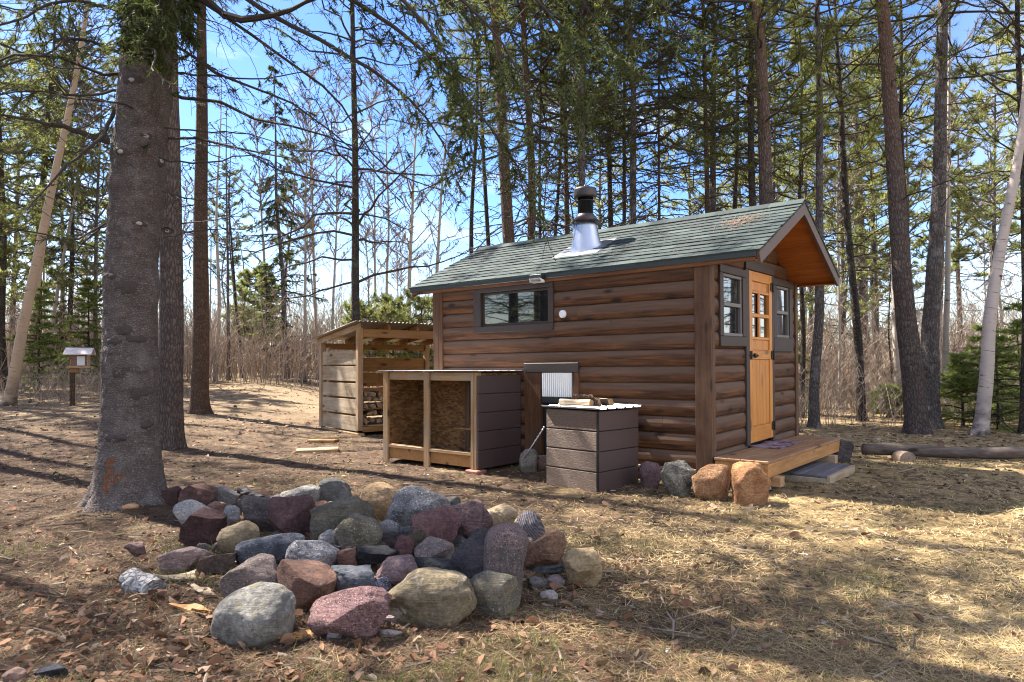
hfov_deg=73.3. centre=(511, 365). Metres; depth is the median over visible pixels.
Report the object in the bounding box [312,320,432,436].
firewood shelter
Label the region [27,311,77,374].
fir tree
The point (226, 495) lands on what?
rock
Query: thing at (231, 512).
rock
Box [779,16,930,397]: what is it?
pine tree
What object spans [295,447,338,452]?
plank
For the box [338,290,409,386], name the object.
pine tree
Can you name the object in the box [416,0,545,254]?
pine tree
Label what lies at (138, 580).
rock
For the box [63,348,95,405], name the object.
bird feeder
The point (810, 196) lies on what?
pine tree
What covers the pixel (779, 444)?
doormat
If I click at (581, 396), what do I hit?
firewood
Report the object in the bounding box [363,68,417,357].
aspen tree
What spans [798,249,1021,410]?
undergrowth
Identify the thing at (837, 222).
pine tree
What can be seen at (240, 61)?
sky
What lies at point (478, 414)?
open storage bin
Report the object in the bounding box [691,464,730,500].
rock
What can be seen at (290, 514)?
rock
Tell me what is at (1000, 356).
fir tree
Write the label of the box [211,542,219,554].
rock
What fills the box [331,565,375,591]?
rock
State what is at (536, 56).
spruce tree
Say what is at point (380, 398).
firewood
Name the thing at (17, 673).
rock
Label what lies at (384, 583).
rock
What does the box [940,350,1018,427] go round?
fir tree
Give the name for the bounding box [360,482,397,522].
rock
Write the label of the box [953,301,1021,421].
fir tree
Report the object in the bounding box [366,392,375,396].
firewood
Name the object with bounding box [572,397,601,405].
firewood
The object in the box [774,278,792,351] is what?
window
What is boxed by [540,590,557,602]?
rock
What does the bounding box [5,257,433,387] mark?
undergrowth
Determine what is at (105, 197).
pine tree
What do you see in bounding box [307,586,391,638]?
rock
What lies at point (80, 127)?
birch tree
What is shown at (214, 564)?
rock
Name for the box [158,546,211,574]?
rock
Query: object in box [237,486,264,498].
rock
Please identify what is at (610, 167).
spruce tree
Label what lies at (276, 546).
rock
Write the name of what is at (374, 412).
firewood
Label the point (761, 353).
door
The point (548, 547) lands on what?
rock
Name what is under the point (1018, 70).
pine tree
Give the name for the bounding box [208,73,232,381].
dead tree
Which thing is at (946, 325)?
aspen tree
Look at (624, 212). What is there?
pine tree
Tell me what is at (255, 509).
rock
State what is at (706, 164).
pine tree
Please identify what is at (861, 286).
pine tree
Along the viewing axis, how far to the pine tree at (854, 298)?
15.89 m
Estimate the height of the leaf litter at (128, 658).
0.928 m
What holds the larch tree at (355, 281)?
on the ground at (280, 400)
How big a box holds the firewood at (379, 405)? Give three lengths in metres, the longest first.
0.400 x 0.128 x 0.082 m
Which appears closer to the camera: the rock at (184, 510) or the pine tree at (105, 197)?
the rock at (184, 510)
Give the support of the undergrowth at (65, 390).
on the ground at (280, 400)
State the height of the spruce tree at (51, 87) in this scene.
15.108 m
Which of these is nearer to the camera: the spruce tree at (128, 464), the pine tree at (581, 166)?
the spruce tree at (128, 464)
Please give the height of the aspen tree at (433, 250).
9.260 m
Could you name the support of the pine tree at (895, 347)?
on the ground at (280, 400)
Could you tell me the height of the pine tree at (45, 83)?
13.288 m
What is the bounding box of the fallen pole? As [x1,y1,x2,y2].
[861,443,1023,458]
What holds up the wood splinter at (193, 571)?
on the ground at (280, 400)
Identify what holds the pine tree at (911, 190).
on the ground at (280, 400)
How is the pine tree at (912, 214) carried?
on the ground at (280, 400)
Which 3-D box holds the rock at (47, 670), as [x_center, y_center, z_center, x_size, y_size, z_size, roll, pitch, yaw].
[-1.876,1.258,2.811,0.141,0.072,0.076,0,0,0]
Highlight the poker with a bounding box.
[516,426,544,470]
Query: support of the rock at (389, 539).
on the ground at (280, 400)
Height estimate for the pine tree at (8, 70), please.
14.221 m
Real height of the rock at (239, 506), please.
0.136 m
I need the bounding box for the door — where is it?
[749,270,775,442]
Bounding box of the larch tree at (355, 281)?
[203,0,488,416]
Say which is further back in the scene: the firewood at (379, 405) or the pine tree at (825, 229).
the pine tree at (825, 229)
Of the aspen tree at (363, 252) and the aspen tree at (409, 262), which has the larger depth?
the aspen tree at (363, 252)
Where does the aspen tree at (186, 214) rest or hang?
on the ground at (280, 400)
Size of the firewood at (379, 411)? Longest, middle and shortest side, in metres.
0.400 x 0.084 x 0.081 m
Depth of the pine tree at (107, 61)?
9.82 m
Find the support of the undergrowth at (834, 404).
on the ground at (280, 400)
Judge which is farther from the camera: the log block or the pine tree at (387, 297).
the pine tree at (387, 297)
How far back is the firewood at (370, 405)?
12.58 m
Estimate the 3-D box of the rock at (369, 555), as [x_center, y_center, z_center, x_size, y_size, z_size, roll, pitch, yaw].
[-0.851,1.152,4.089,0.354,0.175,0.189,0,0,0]
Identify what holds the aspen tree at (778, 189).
on the ground at (280, 400)
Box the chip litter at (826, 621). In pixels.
[0,446,1023,680]
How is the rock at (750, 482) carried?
on the ground at (280, 400)
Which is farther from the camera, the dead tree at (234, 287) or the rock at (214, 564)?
the dead tree at (234, 287)
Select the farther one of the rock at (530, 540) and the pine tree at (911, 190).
the pine tree at (911, 190)
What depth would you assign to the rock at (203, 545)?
4.53 m
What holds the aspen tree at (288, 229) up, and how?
on the ground at (280, 400)
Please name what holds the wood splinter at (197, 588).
on the ground at (280, 400)
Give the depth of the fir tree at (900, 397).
16.84 m
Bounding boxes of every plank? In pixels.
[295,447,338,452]
[307,439,338,442]
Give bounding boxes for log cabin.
[409,185,839,476]
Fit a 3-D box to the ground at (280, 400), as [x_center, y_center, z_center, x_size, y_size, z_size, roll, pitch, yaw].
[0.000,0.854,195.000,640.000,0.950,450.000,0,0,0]
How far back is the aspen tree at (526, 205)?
38.10 m
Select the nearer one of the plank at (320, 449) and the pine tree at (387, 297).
the plank at (320, 449)
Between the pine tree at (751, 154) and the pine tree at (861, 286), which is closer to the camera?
the pine tree at (751, 154)
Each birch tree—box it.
[0,0,121,405]
[19,5,115,388]
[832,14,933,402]
[950,0,1023,435]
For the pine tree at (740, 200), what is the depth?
30.03 m
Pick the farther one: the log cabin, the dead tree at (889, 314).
the dead tree at (889, 314)
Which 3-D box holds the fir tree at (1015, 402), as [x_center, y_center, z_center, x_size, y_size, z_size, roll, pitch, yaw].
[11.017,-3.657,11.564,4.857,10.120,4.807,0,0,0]
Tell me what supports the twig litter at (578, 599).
on the ground at (280, 400)
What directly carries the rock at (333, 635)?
on the ground at (280, 400)
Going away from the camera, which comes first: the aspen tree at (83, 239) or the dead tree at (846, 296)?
the dead tree at (846, 296)
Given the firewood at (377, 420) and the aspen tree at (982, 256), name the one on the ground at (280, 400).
the aspen tree at (982, 256)
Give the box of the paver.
[465,469,485,474]
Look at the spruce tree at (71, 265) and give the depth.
26.12 m
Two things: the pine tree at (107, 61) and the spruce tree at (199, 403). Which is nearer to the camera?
the pine tree at (107, 61)
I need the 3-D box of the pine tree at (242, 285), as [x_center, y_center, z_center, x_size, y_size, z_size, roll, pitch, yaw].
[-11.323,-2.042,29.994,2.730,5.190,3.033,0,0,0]
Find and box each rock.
[1,667,26,681]
[34,662,67,681]
[118,567,166,597]
[124,541,145,556]
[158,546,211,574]
[161,486,183,504]
[173,499,215,523]
[178,483,216,505]
[178,507,226,546]
[195,553,235,574]
[196,543,211,549]
[207,501,226,512]
[210,582,295,647]
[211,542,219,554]
[214,486,239,504]
[216,520,259,553]
[219,553,277,597]
[223,505,239,522]
[235,533,305,564]
[237,486,264,498]
[237,499,242,510]
[241,495,275,531]
[267,494,315,535]
[269,530,282,535]
[277,559,336,608]
[280,484,320,501]
[285,540,339,566]
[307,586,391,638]
[310,495,374,539]
[315,500,327,505]
[318,478,351,501]
[318,529,338,545]
[326,632,341,641]
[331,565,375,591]
[333,513,382,549]
[337,547,356,565]
[343,545,398,565]
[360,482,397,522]
[375,577,390,591]
[376,554,417,584]
[377,629,401,636]
[379,519,398,536]
[382,533,396,548]
[384,615,396,624]
[385,485,450,528]
[387,567,476,628]
[394,535,413,556]
[398,527,411,535]
[407,529,425,548]
[411,506,460,542]
[414,536,454,558]
[414,557,463,573]
[448,497,460,505]
[449,499,492,538]
[450,529,487,578]
[453,536,465,548]
[470,570,520,618]
[483,522,527,591]
[487,504,517,525]
[516,510,544,541]
[519,448,537,471]
[524,528,566,570]
[527,537,532,546]
[527,576,547,590]
[531,563,564,575]
[537,457,547,469]
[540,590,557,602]
[547,574,564,586]
[562,547,602,586]
[638,461,660,488]
[659,460,696,496]
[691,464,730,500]
[731,461,770,505]
[832,439,853,462]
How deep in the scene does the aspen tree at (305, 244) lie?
25.92 m
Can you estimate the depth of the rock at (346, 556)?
3.97 m
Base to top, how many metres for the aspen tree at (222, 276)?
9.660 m
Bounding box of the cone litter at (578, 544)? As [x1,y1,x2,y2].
[0,414,1023,681]
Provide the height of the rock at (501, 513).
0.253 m
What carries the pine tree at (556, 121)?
on the ground at (280, 400)
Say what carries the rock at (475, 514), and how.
on the ground at (280, 400)
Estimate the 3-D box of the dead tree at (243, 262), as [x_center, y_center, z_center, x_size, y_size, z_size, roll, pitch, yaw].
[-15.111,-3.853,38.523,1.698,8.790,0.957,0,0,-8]
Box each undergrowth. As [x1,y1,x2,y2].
[0,344,101,405]
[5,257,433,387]
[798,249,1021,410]
[798,348,1019,426]
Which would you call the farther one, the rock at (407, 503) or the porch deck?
the porch deck
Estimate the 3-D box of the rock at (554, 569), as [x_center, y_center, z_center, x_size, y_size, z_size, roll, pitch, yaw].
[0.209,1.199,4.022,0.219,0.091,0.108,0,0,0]
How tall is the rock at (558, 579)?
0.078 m
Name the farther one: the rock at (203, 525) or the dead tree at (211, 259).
the dead tree at (211, 259)
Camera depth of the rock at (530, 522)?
4.59 m
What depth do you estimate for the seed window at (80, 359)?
16.94 m
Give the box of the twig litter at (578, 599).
[0,411,1023,681]
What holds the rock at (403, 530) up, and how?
on the ground at (280, 400)
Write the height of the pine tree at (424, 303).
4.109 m
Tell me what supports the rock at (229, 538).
on the ground at (280, 400)
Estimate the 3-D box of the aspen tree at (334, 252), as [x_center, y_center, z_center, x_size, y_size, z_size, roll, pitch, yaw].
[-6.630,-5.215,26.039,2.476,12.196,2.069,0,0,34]
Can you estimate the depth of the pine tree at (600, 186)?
31.41 m
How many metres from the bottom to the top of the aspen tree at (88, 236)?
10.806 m
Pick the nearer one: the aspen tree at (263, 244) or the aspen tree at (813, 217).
the aspen tree at (263, 244)
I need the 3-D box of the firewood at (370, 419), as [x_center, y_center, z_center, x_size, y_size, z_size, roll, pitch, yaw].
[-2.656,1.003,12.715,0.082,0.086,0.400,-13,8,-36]
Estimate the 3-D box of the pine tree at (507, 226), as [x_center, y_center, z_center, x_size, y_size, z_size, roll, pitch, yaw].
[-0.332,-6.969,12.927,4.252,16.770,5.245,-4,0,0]
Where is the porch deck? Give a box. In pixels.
[714,435,841,489]
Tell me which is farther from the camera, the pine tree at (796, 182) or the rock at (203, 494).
the pine tree at (796, 182)
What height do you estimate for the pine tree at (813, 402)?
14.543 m
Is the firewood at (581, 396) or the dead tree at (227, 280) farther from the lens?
the dead tree at (227, 280)
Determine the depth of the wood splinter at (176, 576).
3.95 m
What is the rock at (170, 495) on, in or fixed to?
on the ground at (280, 400)
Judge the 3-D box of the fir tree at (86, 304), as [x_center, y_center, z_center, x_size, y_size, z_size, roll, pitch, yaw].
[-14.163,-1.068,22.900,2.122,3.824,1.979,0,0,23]
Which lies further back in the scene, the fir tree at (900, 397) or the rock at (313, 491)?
the fir tree at (900, 397)
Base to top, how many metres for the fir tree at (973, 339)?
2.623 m
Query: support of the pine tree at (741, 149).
on the ground at (280, 400)
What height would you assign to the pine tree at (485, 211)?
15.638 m
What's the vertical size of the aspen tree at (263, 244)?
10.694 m
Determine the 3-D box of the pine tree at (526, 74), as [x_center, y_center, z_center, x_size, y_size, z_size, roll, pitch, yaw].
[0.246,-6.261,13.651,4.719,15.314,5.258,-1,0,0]
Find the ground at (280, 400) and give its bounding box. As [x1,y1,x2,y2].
[0,366,1023,681]
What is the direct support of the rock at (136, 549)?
on the ground at (280, 400)
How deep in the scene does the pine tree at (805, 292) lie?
43.17 m
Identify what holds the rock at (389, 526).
on the ground at (280, 400)
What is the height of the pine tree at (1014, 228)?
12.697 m
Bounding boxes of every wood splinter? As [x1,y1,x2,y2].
[154,574,211,581]
[169,603,213,613]
[174,569,195,574]
[191,584,215,595]
[276,630,317,639]
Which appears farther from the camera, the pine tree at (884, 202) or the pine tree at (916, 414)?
the pine tree at (884, 202)
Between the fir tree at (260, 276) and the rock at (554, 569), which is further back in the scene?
the fir tree at (260, 276)
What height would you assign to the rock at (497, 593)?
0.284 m
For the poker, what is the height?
0.556 m
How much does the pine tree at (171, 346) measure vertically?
16.695 m
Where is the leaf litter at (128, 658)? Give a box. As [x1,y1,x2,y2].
[0,384,1023,681]
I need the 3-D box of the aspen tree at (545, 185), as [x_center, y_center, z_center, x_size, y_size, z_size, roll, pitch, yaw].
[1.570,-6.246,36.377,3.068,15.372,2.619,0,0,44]
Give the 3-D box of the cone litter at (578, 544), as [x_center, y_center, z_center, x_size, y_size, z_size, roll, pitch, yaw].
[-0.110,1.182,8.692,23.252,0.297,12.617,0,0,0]
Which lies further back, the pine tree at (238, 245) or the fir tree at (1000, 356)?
the pine tree at (238, 245)
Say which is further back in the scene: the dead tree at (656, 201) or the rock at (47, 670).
the dead tree at (656, 201)
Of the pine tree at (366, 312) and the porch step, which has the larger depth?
the pine tree at (366, 312)
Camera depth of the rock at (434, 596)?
3.30 m
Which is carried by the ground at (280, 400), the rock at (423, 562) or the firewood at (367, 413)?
the rock at (423, 562)
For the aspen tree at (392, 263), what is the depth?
34.21 m
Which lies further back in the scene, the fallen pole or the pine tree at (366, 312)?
the pine tree at (366, 312)
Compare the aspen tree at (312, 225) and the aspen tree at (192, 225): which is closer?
the aspen tree at (312, 225)
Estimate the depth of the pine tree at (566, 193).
14.92 m
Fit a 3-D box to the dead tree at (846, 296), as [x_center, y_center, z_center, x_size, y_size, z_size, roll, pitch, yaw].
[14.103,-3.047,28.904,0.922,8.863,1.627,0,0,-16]
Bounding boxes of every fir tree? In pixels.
[3,286,78,392]
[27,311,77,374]
[47,277,102,385]
[243,262,289,378]
[798,345,822,414]
[866,382,903,416]
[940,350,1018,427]
[942,324,1019,418]
[947,334,1020,433]
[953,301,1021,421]
[978,208,1023,410]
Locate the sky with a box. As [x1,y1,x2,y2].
[0,0,1023,365]
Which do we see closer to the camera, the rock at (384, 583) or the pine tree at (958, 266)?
the rock at (384, 583)
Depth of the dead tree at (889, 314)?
19.37 m
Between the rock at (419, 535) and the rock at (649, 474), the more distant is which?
the rock at (649, 474)
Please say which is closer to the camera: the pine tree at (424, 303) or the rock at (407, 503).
the rock at (407, 503)
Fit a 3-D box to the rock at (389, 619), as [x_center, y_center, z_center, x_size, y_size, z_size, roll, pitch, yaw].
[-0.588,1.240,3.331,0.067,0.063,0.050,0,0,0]
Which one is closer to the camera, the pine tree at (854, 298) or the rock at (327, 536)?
the rock at (327, 536)
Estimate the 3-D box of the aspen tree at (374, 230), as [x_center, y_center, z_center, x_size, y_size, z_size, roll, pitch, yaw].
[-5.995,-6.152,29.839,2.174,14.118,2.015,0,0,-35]
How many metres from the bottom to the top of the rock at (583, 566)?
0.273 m
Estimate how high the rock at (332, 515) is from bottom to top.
0.374 m
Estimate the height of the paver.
0.102 m
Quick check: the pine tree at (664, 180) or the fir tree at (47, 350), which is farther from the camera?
the pine tree at (664, 180)
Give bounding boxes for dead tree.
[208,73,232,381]
[208,176,224,362]
[212,134,249,377]
[214,106,243,379]
[230,219,253,359]
[554,154,576,219]
[648,187,672,220]
[837,256,849,390]
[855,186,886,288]
[874,211,910,382]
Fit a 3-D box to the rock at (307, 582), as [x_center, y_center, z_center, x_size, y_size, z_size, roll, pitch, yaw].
[-1.050,1.155,3.558,0.329,0.303,0.234,0,0,30]
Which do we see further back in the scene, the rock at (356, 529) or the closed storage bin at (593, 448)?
the closed storage bin at (593, 448)
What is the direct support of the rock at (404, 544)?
on the ground at (280, 400)
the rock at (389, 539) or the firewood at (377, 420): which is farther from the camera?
the firewood at (377, 420)
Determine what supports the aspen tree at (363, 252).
on the ground at (280, 400)
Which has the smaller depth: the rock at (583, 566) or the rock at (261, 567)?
the rock at (261, 567)
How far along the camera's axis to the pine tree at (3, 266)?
21.49 m
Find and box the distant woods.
[5,237,1021,370]
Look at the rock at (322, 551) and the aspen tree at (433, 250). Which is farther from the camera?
the aspen tree at (433, 250)
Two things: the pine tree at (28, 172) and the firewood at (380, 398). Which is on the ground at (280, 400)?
the pine tree at (28, 172)
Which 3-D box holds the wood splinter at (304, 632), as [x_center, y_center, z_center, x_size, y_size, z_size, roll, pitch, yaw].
[-0.971,1.241,3.165,0.260,0.028,0.059,6,6,-26]
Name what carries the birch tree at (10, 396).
on the ground at (280, 400)
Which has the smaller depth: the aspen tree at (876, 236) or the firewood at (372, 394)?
the firewood at (372, 394)
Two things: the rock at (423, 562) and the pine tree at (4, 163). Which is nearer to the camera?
the rock at (423, 562)
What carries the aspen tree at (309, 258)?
on the ground at (280, 400)
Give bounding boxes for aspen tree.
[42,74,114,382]
[69,209,93,329]
[69,214,93,300]
[75,184,94,334]
[181,170,193,281]
[182,183,215,280]
[208,192,242,371]
[231,112,285,378]
[273,62,345,381]
[275,212,300,296]
[279,59,340,378]
[293,194,323,334]
[307,69,374,350]
[343,64,395,356]
[351,173,382,371]
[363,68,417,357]
[374,78,444,315]
[385,222,408,297]
[390,228,407,300]
[417,81,464,365]
[419,242,435,323]
[512,161,561,238]
[513,110,563,236]
[756,114,797,200]
[801,166,839,326]
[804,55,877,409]
[824,184,852,290]
[863,168,888,309]
[877,1,1008,412]
[964,193,996,303]
[968,181,1018,334]
[969,99,1013,278]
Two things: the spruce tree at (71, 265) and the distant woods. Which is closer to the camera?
the spruce tree at (71, 265)
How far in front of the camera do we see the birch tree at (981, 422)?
12.38 m
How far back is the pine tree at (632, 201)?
14.27 m
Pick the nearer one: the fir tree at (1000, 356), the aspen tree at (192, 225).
the fir tree at (1000, 356)
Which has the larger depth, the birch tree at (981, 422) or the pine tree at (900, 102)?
the pine tree at (900, 102)
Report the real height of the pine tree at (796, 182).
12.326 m
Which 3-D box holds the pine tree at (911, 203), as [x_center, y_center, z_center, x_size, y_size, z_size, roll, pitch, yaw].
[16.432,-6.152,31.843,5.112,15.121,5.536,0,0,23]
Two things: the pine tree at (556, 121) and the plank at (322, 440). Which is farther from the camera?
the pine tree at (556, 121)
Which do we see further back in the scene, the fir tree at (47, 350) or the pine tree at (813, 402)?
the fir tree at (47, 350)
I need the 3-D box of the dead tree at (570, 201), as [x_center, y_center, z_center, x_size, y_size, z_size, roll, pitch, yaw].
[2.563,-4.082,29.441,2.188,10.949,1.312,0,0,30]
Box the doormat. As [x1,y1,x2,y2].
[748,439,802,448]
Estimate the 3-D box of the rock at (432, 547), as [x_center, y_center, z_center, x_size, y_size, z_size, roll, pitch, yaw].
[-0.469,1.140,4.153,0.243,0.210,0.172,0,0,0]
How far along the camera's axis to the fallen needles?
8.06 m
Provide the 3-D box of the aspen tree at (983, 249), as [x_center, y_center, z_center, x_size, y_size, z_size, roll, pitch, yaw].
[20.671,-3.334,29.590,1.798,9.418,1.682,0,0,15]
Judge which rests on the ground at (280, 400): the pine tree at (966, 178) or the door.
the pine tree at (966, 178)
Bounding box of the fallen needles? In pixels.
[421,207,785,282]
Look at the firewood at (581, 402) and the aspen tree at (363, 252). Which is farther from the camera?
the aspen tree at (363, 252)
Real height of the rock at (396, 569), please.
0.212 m
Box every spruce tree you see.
[0,0,723,513]
[2,0,113,379]
[14,18,107,378]
[179,0,294,414]
[241,65,328,378]
[380,0,694,255]
[508,3,619,235]
[514,0,723,228]
[532,0,789,227]
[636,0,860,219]
[1006,253,1020,392]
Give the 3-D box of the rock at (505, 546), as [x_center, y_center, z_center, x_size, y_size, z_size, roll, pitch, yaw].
[-0.034,1.109,3.737,0.248,0.507,0.270,0,0,0]
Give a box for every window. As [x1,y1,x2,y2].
[77,356,84,365]
[473,281,554,332]
[715,264,746,346]
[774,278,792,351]
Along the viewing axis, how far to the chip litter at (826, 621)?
3.49 m
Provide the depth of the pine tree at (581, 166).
13.87 m
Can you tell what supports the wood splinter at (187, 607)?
on the ground at (280, 400)
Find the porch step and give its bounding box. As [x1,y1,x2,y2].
[778,462,854,483]
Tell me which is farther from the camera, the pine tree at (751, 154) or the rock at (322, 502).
the pine tree at (751, 154)
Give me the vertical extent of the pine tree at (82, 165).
12.466 m
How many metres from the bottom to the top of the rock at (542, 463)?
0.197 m
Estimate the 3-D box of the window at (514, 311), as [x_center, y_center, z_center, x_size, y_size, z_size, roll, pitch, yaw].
[0.006,-0.725,8.828,1.305,0.590,0.062,0,0,39]
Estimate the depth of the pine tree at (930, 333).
13.95 m
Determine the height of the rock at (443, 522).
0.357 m
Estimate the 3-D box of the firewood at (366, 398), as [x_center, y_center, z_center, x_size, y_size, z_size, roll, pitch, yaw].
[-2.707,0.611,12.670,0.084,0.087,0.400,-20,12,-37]
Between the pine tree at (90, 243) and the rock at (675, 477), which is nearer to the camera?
the rock at (675, 477)
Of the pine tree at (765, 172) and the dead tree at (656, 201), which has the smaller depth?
the pine tree at (765, 172)
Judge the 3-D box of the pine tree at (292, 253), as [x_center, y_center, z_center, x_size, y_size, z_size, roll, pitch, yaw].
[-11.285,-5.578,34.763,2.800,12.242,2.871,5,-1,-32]
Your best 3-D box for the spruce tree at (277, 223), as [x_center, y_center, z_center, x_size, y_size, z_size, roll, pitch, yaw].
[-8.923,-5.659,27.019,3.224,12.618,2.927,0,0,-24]
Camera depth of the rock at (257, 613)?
3.10 m
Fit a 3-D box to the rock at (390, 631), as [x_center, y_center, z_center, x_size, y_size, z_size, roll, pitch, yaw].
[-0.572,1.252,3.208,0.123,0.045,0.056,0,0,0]
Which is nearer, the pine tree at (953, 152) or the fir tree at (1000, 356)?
the fir tree at (1000, 356)
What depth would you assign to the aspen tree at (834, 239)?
38.28 m
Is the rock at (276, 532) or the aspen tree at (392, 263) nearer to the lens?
the rock at (276, 532)
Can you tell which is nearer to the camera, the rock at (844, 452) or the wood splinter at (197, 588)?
the wood splinter at (197, 588)
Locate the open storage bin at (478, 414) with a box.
[378,370,522,469]
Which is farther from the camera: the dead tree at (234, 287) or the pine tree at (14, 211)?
the dead tree at (234, 287)
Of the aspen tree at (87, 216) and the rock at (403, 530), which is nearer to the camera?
the rock at (403, 530)
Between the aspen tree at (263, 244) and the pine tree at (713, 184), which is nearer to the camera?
the pine tree at (713, 184)
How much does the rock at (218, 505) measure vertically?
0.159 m
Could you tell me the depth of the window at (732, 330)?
7.66 m
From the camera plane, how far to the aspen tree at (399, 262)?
41.93 m
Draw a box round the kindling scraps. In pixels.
[421,444,470,451]
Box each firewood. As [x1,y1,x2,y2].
[363,396,371,400]
[363,411,372,415]
[364,403,375,407]
[364,417,374,421]
[365,409,376,414]
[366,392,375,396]
[367,402,382,407]
[368,417,381,422]
[371,396,382,401]
[373,409,382,414]
[559,399,593,406]
[572,394,593,397]
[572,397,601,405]
[600,398,613,405]
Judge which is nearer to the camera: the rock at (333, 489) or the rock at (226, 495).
the rock at (226, 495)
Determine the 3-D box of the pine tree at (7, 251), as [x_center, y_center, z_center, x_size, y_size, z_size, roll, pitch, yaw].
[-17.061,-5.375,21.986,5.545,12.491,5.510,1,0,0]
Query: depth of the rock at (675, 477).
6.72 m
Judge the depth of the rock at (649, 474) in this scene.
7.13 m
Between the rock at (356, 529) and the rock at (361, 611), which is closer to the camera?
the rock at (361, 611)
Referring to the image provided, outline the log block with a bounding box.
[891,450,915,461]
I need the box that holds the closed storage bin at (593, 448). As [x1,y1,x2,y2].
[542,404,640,492]
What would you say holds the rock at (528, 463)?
on the ground at (280, 400)
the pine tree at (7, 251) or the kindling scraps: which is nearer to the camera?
the kindling scraps
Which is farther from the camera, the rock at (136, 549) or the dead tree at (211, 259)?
the dead tree at (211, 259)
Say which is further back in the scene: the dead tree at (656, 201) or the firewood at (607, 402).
the dead tree at (656, 201)
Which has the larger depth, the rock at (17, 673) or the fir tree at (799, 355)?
the fir tree at (799, 355)
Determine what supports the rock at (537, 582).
on the ground at (280, 400)
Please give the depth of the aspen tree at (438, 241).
27.93 m
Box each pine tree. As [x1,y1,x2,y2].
[0,0,29,188]
[0,0,76,390]
[0,0,117,224]
[0,4,55,286]
[0,19,30,72]
[0,29,69,334]
[0,30,37,282]
[0,40,90,359]
[1,40,110,372]
[16,20,181,384]
[67,14,263,449]
[90,166,108,316]
[208,162,257,355]
[221,259,281,374]
[265,137,317,332]
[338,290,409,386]
[366,289,416,371]
[393,0,569,250]
[393,287,433,371]
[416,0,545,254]
[425,0,519,254]
[435,0,619,250]
[472,0,668,234]
[492,0,667,234]
[521,0,650,225]
[552,0,702,225]
[553,75,654,233]
[556,0,750,226]
[579,0,812,215]
[621,0,814,212]
[637,82,739,219]
[643,0,855,431]
[663,0,854,206]
[682,48,804,211]
[694,0,865,362]
[698,0,902,427]
[736,0,879,417]
[744,32,876,375]
[767,0,937,421]
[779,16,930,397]
[781,0,992,434]
[788,186,814,331]
[791,0,917,387]
[801,0,1023,429]
[823,43,932,379]
[824,75,929,350]
[835,0,972,275]
[866,42,966,331]
[895,0,1023,433]
[909,117,992,351]
[910,90,1013,341]
[916,17,1023,335]
[960,0,1023,300]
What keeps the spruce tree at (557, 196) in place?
on the ground at (280, 400)
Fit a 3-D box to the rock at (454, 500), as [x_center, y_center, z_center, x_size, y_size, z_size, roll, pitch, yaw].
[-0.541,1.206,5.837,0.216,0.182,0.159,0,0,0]
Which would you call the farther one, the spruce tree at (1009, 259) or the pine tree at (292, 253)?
the pine tree at (292, 253)
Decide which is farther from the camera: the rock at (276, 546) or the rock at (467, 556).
the rock at (276, 546)
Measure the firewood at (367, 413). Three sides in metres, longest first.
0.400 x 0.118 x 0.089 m
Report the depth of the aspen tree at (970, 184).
28.08 m
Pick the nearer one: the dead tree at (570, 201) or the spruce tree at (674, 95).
the spruce tree at (674, 95)
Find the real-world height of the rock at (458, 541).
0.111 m

